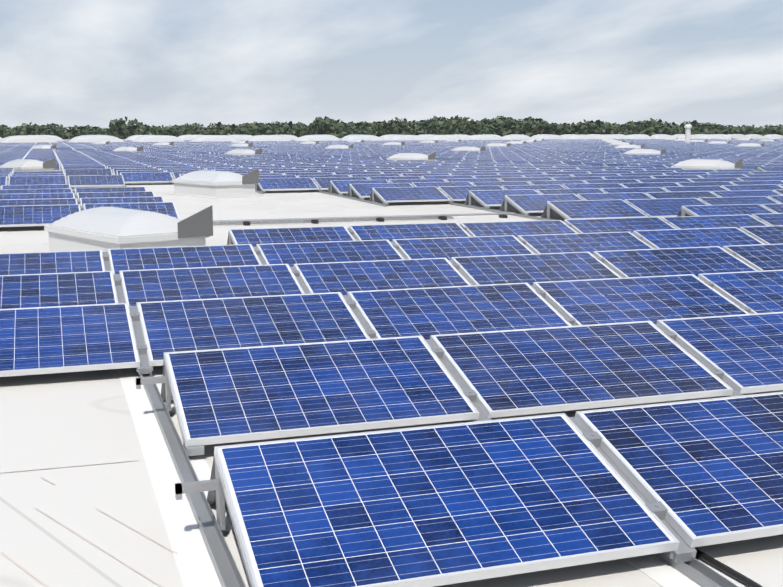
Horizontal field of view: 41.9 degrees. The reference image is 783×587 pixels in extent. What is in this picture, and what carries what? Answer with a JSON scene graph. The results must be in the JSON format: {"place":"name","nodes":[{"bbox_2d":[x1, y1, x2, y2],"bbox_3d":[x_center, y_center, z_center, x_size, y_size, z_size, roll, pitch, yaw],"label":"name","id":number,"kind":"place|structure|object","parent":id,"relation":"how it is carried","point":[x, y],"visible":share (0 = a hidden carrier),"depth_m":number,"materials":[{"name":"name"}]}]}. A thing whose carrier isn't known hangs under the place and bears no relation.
{"place":"outdoors","nodes":[
{"label":"outdoors","id":0,"kind":"place"},
{"bbox_2d":[0,132,12,137],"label":"tree","id":1,"kind":"object","parent":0,"point":[7,134],"visible":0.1,"depth_m":322.00,"materials":[{"name":"green plant"}]},
{"bbox_2d":[1,125,29,133],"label":"tree","id":2,"kind":"object","parent":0,"point":[9,129],"visible":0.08,"depth_m":331.72,"materials":[{"name":"green plant"}]},
{"bbox_2d":[10,129,31,135],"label":"tree","id":3,"kind":"object","parent":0,"point":[14,132],"visible":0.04,"depth_m":323.72,"materials":[{"name":"green plant"}]},
{"bbox_2d":[15,122,51,134],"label":"tree","id":4,"kind":"object","parent":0,"point":[35,129],"visible":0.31,"depth_m":325.34,"materials":[{"name":"green plant"}]},
{"bbox_2d":[39,127,64,137],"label":"tree","id":5,"kind":"object","parent":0,"point":[57,132],"visible":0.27,"depth_m":321.46,"materials":[{"name":"green plant"}]},
{"bbox_2d":[40,123,66,129],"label":"tree","id":6,"kind":"object","parent":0,"point":[57,125],"visible":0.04,"depth_m":369.65,"materials":[{"name":"green plant"}]},
{"bbox_2d":[61,129,85,138],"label":"tree","id":7,"kind":"object","parent":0,"point":[71,134],"visible":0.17,"depth_m":319.45,"materials":[{"name":"green plant"}]},
{"bbox_2d":[68,126,89,134],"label":"tree","id":8,"kind":"object","parent":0,"point":[80,129],"visible":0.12,"depth_m":340.32,"materials":[{"name":"green plant"}]},
{"bbox_2d":[89,128,109,134],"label":"tree","id":9,"kind":"object","parent":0,"point":[101,131],"visible":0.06,"depth_m":324.84,"materials":[{"name":"green plant"}]},
{"bbox_2d":[103,116,146,138],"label":"tree","id":10,"kind":"object","parent":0,"point":[118,128],"visible":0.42,"depth_m":316.20,"materials":[{"name":"green plant"}]},
{"bbox_2d":[121,122,163,135],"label":"tree","id":11,"kind":"object","parent":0,"point":[153,129],"visible":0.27,"depth_m":316.03,"materials":[{"name":"green plant"}]},
{"bbox_2d":[157,125,188,134],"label":"tree","id":12,"kind":"object","parent":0,"point":[182,129],"visible":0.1,"depth_m":342.26,"materials":[{"name":"green plant"}]},
{"bbox_2d":[161,129,185,136],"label":"tree","id":13,"kind":"object","parent":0,"point":[173,132],"visible":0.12,"depth_m":317.33,"materials":[{"name":"green plant"}]},
{"bbox_2d":[181,123,205,133],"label":"tree","id":14,"kind":"object","parent":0,"point":[193,126],"visible":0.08,"depth_m":367.18,"materials":[{"name":"green plant"}]},
{"bbox_2d":[185,127,201,134],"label":"tree","id":15,"kind":"object","parent":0,"point":[189,132],"visible":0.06,"depth_m":316.40,"materials":[{"name":"green plant"}]},
{"bbox_2d":[194,127,223,134],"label":"tree","id":16,"kind":"object","parent":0,"point":[211,131],"visible":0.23,"depth_m":317.24,"materials":[{"name":"green plant"}]},
{"bbox_2d":[204,122,224,132],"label":"tree","id":17,"kind":"object","parent":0,"point":[218,125],"visible":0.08,"depth_m":342.20,"materials":[{"name":"green plant"}]},
{"bbox_2d":[217,124,241,134],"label":"tree","id":18,"kind":"object","parent":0,"point":[232,128],"visible":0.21,"depth_m":324.67,"materials":[{"name":"green plant"}]},
{"bbox_2d":[226,127,257,135],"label":"tree","id":19,"kind":"object","parent":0,"point":[243,132],"visible":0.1,"depth_m":318.74,"materials":[{"name":"green plant"}]},
{"bbox_2d":[239,121,273,135],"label":"tree","id":20,"kind":"object","parent":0,"point":[262,128],"visible":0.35,"depth_m":319.97,"materials":[{"name":"green plant"}]},
{"bbox_2d":[260,126,285,134],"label":"tree","id":21,"kind":"object","parent":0,"point":[276,131],"visible":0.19,"depth_m":318.93,"materials":[{"name":"green plant"}]},
{"bbox_2d":[267,121,296,127],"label":"tree","id":22,"kind":"object","parent":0,"point":[276,123],"visible":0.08,"depth_m":363.06,"materials":[{"name":"green plant"}]},
{"bbox_2d":[274,121,304,137],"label":"tree","id":23,"kind":"object","parent":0,"point":[289,129],"visible":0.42,"depth_m":321.23,"materials":[{"name":"green plant"}]},
{"bbox_2d":[298,116,349,137],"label":"tree","id":24,"kind":"object","parent":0,"point":[320,125],"visible":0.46,"depth_m":318.54,"materials":[{"name":"green plant"}]},
{"bbox_2d":[320,123,346,136],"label":"tree","id":25,"kind":"object","parent":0,"point":[340,126],"visible":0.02,"depth_m":321.67,"materials":[{"name":"green plant"}]},
{"bbox_2d":[333,119,361,131],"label":"tree","id":26,"kind":"object","parent":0,"point":[345,125],"visible":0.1,"depth_m":346.28,"materials":[{"name":"green plant"}]},
{"bbox_2d":[345,121,363,131],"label":"tree","id":27,"kind":"object","parent":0,"point":[359,127],"visible":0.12,"depth_m":346.50,"materials":[{"name":"green plant"}]},
{"bbox_2d":[353,127,371,134],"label":"tree","id":28,"kind":"object","parent":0,"point":[362,132],"visible":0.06,"depth_m":328.67,"materials":[{"name":"green plant"}]},
{"bbox_2d":[357,121,374,129],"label":"tree","id":29,"kind":"object","parent":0,"point":[365,124],"visible":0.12,"depth_m":349.25,"materials":[{"name":"green plant"}]},
{"bbox_2d":[369,126,391,136],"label":"tree","id":30,"kind":"object","parent":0,"point":[382,132],"visible":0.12,"depth_m":330.02,"materials":[{"name":"green plant"}]},
{"bbox_2d":[0,138,782,586],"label":"warehouse roof","id":31,"kind":"structure","parent":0,"point":[58,422],"depth_m":5.10,"materials":[{"name":"grey concrete"}]},
{"bbox_2d":[0,158,55,171],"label":"skylight","id":32,"kind":"object","parent":31,"relation":"on","point":[17,165],"visible":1,"depth_m":39.19,"materials":[{"name":"grey plastic"}]},
{"bbox_2d":[0,135,56,142],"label":"skylight","id":33,"kind":"object","parent":31,"relation":"on","point":[25,139],"visible":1,"depth_m":141.55,"materials":[{"name":"plastic"}]},
{"bbox_2d":[31,144,56,149],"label":"skylight","id":34,"kind":"object","parent":31,"relation":"on","point":[53,147],"visible":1,"depth_m":88.11,"materials":[{"name":"grey plastic"}]},
{"bbox_2d":[39,135,64,140],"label":"skylight","id":35,"kind":"object","parent":31,"relation":"on","point":[56,138],"visible":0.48,"depth_m":175.63,"materials":[{"name":"plastic"}]},
{"bbox_2d":[68,135,123,141],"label":"skylight","id":36,"kind":"object","parent":31,"relation":"on","point":[93,138],"visible":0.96,"depth_m":148.03,"materials":[{"name":"plastic"}]},
{"bbox_2d":[41,205,212,251],"bbox_3d":[-3.640,-0.856,13.919,1.500,0.750,2.500,-8,12,-40],"label":"skylight","id":37,"kind":"object","parent":31,"relation":"on","point":[103,229],"visible":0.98,"depth_m":13.31,"materials":[{"name":"grey plastic"}]},
{"bbox_2d":[113,146,142,151],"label":"skylight","id":38,"kind":"object","parent":31,"relation":"on","point":[133,149],"visible":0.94,"depth_m":76.08,"materials":[{"name":"grey plastic"}]},
{"bbox_2d":[125,135,145,139],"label":"skylight","id":39,"kind":"object","parent":31,"relation":"on","point":[133,137],"visible":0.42,"depth_m":185.64,"materials":[{"name":"plastic"}]},
{"bbox_2d":[131,135,184,141],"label":"skylight","id":40,"kind":"object","parent":31,"relation":"on","point":[157,138],"visible":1,"depth_m":154.37,"materials":[{"name":"plastic"}]},
{"bbox_2d":[153,142,173,145],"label":"skylight","id":41,"kind":"object","parent":31,"relation":"on","point":[165,143],"visible":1,"depth_m":113.00,"materials":[{"name":"grey plastic"}]},
{"bbox_2d":[178,135,202,139],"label":"skylight","id":42,"kind":"object","parent":31,"relation":"on","point":[186,137],"visible":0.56,"depth_m":192.26,"materials":[{"name":"plastic"}]},
{"bbox_2d":[189,135,238,141],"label":"skylight","id":43,"kind":"object","parent":31,"relation":"on","point":[212,138],"visible":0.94,"depth_m":160.69,"materials":[{"name":"plastic"}]},
{"bbox_2d":[167,168,262,198],"bbox_3d":[-4.850,-3.053,27.897,1.500,0.750,2.500,-8,12,-40],"label":"skylight","id":44,"kind":"object","parent":31,"relation":"on","point":[211,184],"visible":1,"depth_m":27.26,"materials":[{"name":"grey plastic"}]},
{"bbox_2d":[228,135,251,139],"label":"skylight","id":45,"kind":"object","parent":31,"relation":"on","point":[241,137],"visible":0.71,"depth_m":199.64,"materials":[{"name":"plastic"}]},
{"bbox_2d":[230,143,252,146],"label":"skylight","id":46,"kind":"object","parent":31,"relation":"on","point":[243,145],"visible":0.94,"depth_m":100.96,"materials":[{"name":"grey plastic"}]},
{"bbox_2d":[224,148,261,154],"bbox_3d":[-9.426,-8.839,64.713,1.500,0.750,2.500,-8,12,-40],"label":"skylight","id":47,"kind":"object","parent":31,"relation":"on","point":[244,152],"visible":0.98,"depth_m":64.11,"materials":[{"name":"grey plastic"}]},
{"bbox_2d":[245,135,290,140],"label":"skylight","id":48,"kind":"object","parent":31,"relation":"on","point":[267,138],"visible":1,"depth_m":167.11,"materials":[{"name":"plastic"}]},
{"bbox_2d":[280,135,297,139],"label":"skylight","id":49,"kind":"object","parent":31,"relation":"on","point":[291,137],"visible":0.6,"depth_m":207.13,"materials":[{"name":"plastic"}]},
{"bbox_2d":[299,141,318,143],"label":"skylight","id":50,"kind":"object","parent":31,"relation":"on","point":[309,142],"visible":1,"depth_m":125.87,"materials":[{"name":"grey plastic"}]},
{"bbox_2d":[294,135,339,140],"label":"skylight","id":51,"kind":"object","parent":31,"relation":"on","point":[316,138],"visible":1,"depth_m":173.48,"materials":[{"name":"plastic"}]},
{"bbox_2d":[325,144,352,148],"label":"skylight","id":52,"kind":"object","parent":31,"relation":"on","point":[339,147],"visible":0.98,"depth_m":88.96,"materials":[{"name":"grey plastic"}]},
{"bbox_2d":[340,135,382,140],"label":"skylight","id":53,"kind":"object","parent":31,"relation":"on","point":[364,137],"visible":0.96,"depth_m":179.93,"materials":[{"name":"plastic"}]},
{"bbox_2d":[213,212,514,225],"bbox_3d":[-0.883,-1.412,19.518,7.100,0.102,0.200,-3,9,-18],"label":"roof conduit","id":54,"kind":"object","parent":31,"relation":"on","point":[378,219],"visible":0.71,"depth_m":19.63,"materials":[{"name":"metal"}]},
{"bbox_2d":[0,216,762,586],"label":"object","id":55,"kind":"object","parent":31,"relation":"on","point":[196,568],"visible":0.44,"depth_m":4.51,"materials":[{"name":"white"}]},
{"bbox_2d":[0,139,782,586],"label":"solar array","id":56,"kind":"object","parent":31,"relation":"on","point":[630,279],"visible":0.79,"depth_m":6.91,"materials":[{"name":"blue glass"}]},
{"bbox_2d":[382,141,404,144],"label":"skylight","id":57,"kind":"object","parent":31,"relation":"on","point":[393,143],"visible":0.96,"depth_m":113.86,"materials":[{"name":"grey plastic"}]},
{"bbox_2d":[385,135,423,139],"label":"skylight","id":58,"kind":"object","parent":31,"relation":"on","point":[404,137],"visible":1,"depth_m":186.23,"materials":[{"name":"plastic"}]},
{"bbox_2d":[386,152,435,160],"bbox_3d":[0.972,-6.951,52.700,1.500,0.750,2.500,-8,12,-40],"label":"skylight","id":59,"kind":"object","parent":31,"relation":"on","point":[412,156],"visible":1,"depth_m":52.12,"materials":[{"name":"grey plastic"}]},
{"bbox_2d":[416,134,432,138],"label":"skylight","id":60,"kind":"object","parent":31,"relation":"on","point":[424,136],"visible":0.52,"depth_m":230.99,"materials":[{"name":"plastic"}]},
{"bbox_2d":[425,135,462,139],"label":"skylight","id":61,"kind":"object","parent":31,"relation":"on","point":[440,137],"visible":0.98,"depth_m":192.51,"materials":[{"name":"plastic"}]},
{"bbox_2d":[451,146,484,150],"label":"skylight","id":62,"kind":"object","parent":31,"relation":"on","point":[465,148],"visible":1,"depth_m":76.99,"materials":[{"name":"grey plastic"}]},
{"bbox_2d":[463,135,499,139],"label":"skylight","id":63,"kind":"object","parent":31,"relation":"on","point":[481,137],"visible":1,"depth_m":198.97,"materials":[{"name":"plastic"}]},
{"bbox_2d":[486,143,509,146],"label":"skylight","id":64,"kind":"object","parent":31,"relation":"on","point":[495,144],"visible":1,"depth_m":101.87,"materials":[{"name":"grey plastic"}]},
{"bbox_2d":[505,141,525,143],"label":"skylight","id":65,"kind":"object","parent":31,"relation":"on","point":[515,142],"visible":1,"depth_m":126.70,"materials":[{"name":"grey plastic"}]},
{"bbox_2d":[499,135,532,139],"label":"skylight","id":66,"kind":"object","parent":31,"relation":"on","point":[516,137],"visible":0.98,"depth_m":205.28,"materials":[{"name":"plastic"}]},
{"bbox_2d":[533,135,564,139],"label":"skylight","id":67,"kind":"object","parent":31,"relation":"on","point":[541,137],"visible":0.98,"depth_m":211.78,"materials":[{"name":"plastic"}]},
{"bbox_2d":[565,135,594,138],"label":"skylight","id":68,"kind":"object","parent":31,"relation":"on","point":[579,137],"visible":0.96,"depth_m":218.17,"materials":[{"name":"plastic"}]},
{"bbox_2d":[594,134,623,138],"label":"skylight","id":69,"kind":"object","parent":31,"relation":"on","point":[610,136],"visible":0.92,"depth_m":224.72,"materials":[{"name":"plastic"}]},
{"bbox_2d":[608,141,632,144],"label":"skylight","id":70,"kind":"object","parent":31,"relation":"on","point":[619,143],"visible":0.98,"depth_m":114.72,"materials":[{"name":"grey plastic"}]},
{"bbox_2d":[614,144,644,147],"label":"skylight","id":71,"kind":"object","parent":31,"relation":"on","point":[629,146],"visible":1,"depth_m":89.83,"materials":[{"name":"grey plastic"}]},
{"bbox_2d":[622,134,650,138],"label":"skylight","id":72,"kind":"object","parent":31,"relation":"on","point":[635,136],"visible":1,"depth_m":231.10,"materials":[{"name":"plastic"}]},
{"bbox_2d":[623,148,665,154],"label":"skylight","id":73,"kind":"object","parent":31,"relation":"on","point":[641,151],"visible":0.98,"depth_m":65.02,"materials":[{"name":"grey plastic"}]},
{"bbox_2d":[650,134,676,138],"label":"skylight","id":74,"kind":"object","parent":31,"relation":"on","point":[661,136],"visible":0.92,"depth_m":237.28,"materials":[{"name":"plastic"}]},
{"bbox_2d":[684,124,691,142],"bbox_3d":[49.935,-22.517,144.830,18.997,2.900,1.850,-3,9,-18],"label":"roof vent stack","id":75,"kind":"object","parent":31,"relation":"on","point":[687,127],"visible":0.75,"depth_m":142.08,"materials":[{"name":"metal"}]},
{"bbox_2d":[675,134,700,138],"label":"skylight","id":76,"kind":"object","parent":31,"relation":"on","point":[682,136],"visible":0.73,"depth_m":244.24,"materials":[{"name":"plastic"}]},
{"bbox_2d":[671,158,742,169],"bbox_3d":[12.269,-4.942,39.921,1.500,0.750,2.500,-8,12,-40],"label":"skylight","id":77,"kind":"object","parent":31,"relation":"on","point":[702,164],"visible":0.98,"depth_m":39.39,"materials":[{"name":"grey plastic"}]},
{"bbox_2d":[698,134,721,138],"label":"skylight","id":78,"kind":"object","parent":31,"relation":"on","point":[709,136],"visible":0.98,"depth_m":250.25,"materials":[{"name":"plastic"}]},
{"bbox_2d":[707,141,729,143],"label":"skylight","id":79,"kind":"object","parent":31,"relation":"on","point":[718,142],"visible":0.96,"depth_m":127.58,"materials":[{"name":"grey plastic"}]},
{"bbox_2d":[721,134,743,137],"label":"skylight","id":80,"kind":"object","parent":31,"relation":"on","point":[731,136],"visible":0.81,"depth_m":256.78,"materials":[{"name":"plastic"}]},
{"bbox_2d":[737,143,763,146],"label":"skylight","id":81,"kind":"object","parent":31,"relation":"on","point":[749,144],"visible":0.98,"depth_m":102.73,"materials":[{"name":"grey plastic"}]},
{"bbox_2d":[743,134,764,137],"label":"skylight","id":82,"kind":"object","parent":31,"relation":"on","point":[752,136],"visible":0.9,"depth_m":263.21,"materials":[{"name":"plastic"}]},
{"bbox_2d":[764,134,782,137],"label":"skylight","id":83,"kind":"object","parent":31,"relation":"on","point":[773,136],"visible":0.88,"depth_m":269.54,"materials":[{"name":"plastic"}]},
{"bbox_2d":[0,0,782,129],"label":"sky","id":84,"kind":"structure","parent":0,"point":[68,63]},
{"bbox_2d":[373,117,411,134],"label":"tree","id":85,"kind":"object","parent":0,"point":[394,126],"visible":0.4,"depth_m":331.00,"materials":[{"name":"green plant"}]},
{"bbox_2d":[398,121,419,134],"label":"tree","id":86,"kind":"object","parent":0,"point":[410,127],"visible":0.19,"depth_m":331.13,"materials":[{"name":"green plant"}]},
{"bbox_2d":[411,122,447,134],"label":"tree","id":87,"kind":"object","parent":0,"point":[424,128],"visible":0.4,"depth_m":326.08,"materials":[{"name":"green plant"}]},
{"bbox_2d":[414,119,448,134],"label":"tree","id":88,"kind":"object","parent":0,"point":[440,124],"visible":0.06,"depth_m":329.91,"materials":[{"name":"green plant"}]},
{"bbox_2d":[419,116,447,123],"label":"tree","id":89,"kind":"object","parent":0,"point":[435,118],"visible":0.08,"depth_m":349.00,"materials":[{"name":"green plant"}]},
{"bbox_2d":[439,115,479,135],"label":"tree","id":90,"kind":"object","parent":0,"point":[460,125],"visible":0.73,"depth_m":325.07,"materials":[{"name":"green plant"}]},
{"bbox_2d":[475,125,497,134],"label":"tree","id":91,"kind":"object","parent":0,"point":[485,130],"visible":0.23,"depth_m":327.25,"materials":[{"name":"green plant"}]},
{"bbox_2d":[481,116,524,136],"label":"tree","id":92,"kind":"object","parent":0,"point":[500,126],"visible":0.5,"depth_m":331.66,"materials":[{"name":"green plant"}]},
{"bbox_2d":[510,125,537,136],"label":"tree","id":93,"kind":"object","parent":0,"point":[532,132],"visible":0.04,"depth_m":328.41,"materials":[{"name":"green plant"}]},
{"bbox_2d":[515,118,555,135],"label":"tree","id":94,"kind":"object","parent":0,"point":[544,128],"visible":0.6,"depth_m":327.56,"materials":[{"name":"green plant"}]},
{"bbox_2d":[548,124,572,135],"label":"tree","id":95,"kind":"object","parent":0,"point":[559,127],"visible":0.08,"depth_m":331.48,"materials":[{"name":"green plant"}]},
{"bbox_2d":[553,123,581,134],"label":"tree","id":96,"kind":"object","parent":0,"point":[568,131],"visible":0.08,"depth_m":331.39,"materials":[{"name":"green plant"}]},
{"bbox_2d":[562,119,596,134],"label":"tree","id":97,"kind":"object","parent":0,"point":[581,126],"visible":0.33,"depth_m":329.84,"materials":[{"name":"green plant"}]},
{"bbox_2d":[584,120,615,134],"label":"tree","id":98,"kind":"object","parent":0,"point":[603,129],"visible":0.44,"depth_m":328.62,"materials":[{"name":"green plant"}]},
{"bbox_2d":[611,124,625,132],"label":"tree","id":99,"kind":"object","parent":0,"point":[617,127],"visible":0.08,"depth_m":351.01,"materials":[{"name":"green plant"}]},
{"bbox_2d":[615,129,628,134],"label":"tree","id":100,"kind":"object","parent":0,"point":[624,131],"visible":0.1,"depth_m":332.64,"materials":[{"name":"green plant"}]},
{"bbox_2d":[621,120,637,129],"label":"tree","id":101,"kind":"object","parent":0,"point":[629,124],"visible":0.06,"depth_m":349.55,"materials":[{"name":"green plant"}]},
{"bbox_2d":[624,128,649,134],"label":"tree","id":102,"kind":"object","parent":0,"point":[630,131],"visible":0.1,"depth_m":331.52,"materials":[{"name":"green plant"}]},
{"bbox_2d":[632,120,676,135],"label":"tree","id":103,"kind":"object","parent":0,"point":[651,128],"visible":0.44,"depth_m":331.82,"materials":[{"name":"green plant"}]},
{"bbox_2d":[676,127,698,134],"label":"tree","id":104,"kind":"object","parent":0,"point":[693,131],"visible":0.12,"depth_m":335.92,"materials":[{"name":"green plant"}]},
{"bbox_2d":[676,120,703,130],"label":"tree","id":105,"kind":"object","parent":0,"point":[693,123],"visible":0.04,"depth_m":352.86,"materials":[{"name":"green plant"}]},
{"bbox_2d":[698,128,716,133],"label":"tree","id":106,"kind":"object","parent":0,"point":[706,131],"visible":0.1,"depth_m":341.18,"materials":[{"name":"green plant"}]},
{"bbox_2d":[694,122,739,133],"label":"tree","id":107,"kind":"object","parent":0,"point":[707,125],"visible":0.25,"depth_m":342.99,"materials":[{"name":"green plant"}]},
{"bbox_2d":[725,126,740,134],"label":"tree","id":108,"kind":"object","parent":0,"point":[734,130],"visible":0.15,"depth_m":340.70,"materials":[{"name":"green plant"}]},
{"bbox_2d":[740,125,767,135],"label":"tree","id":109,"kind":"object","parent":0,"point":[747,130],"visible":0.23,"depth_m":337.08,"materials":[{"name":"green plant"}]},
{"bbox_2d":[752,125,777,130],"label":"tree","id":110,"kind":"object","parent":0,"point":[770,128],"visible":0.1,"depth_m":345.19,"materials":[{"name":"green plant"}]},
{"bbox_2d":[766,126,782,135],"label":"tree","id":111,"kind":"object","parent":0,"point":[779,131],"visible":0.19,"depth_m":333.48,"materials":[{"name":"green plant"}]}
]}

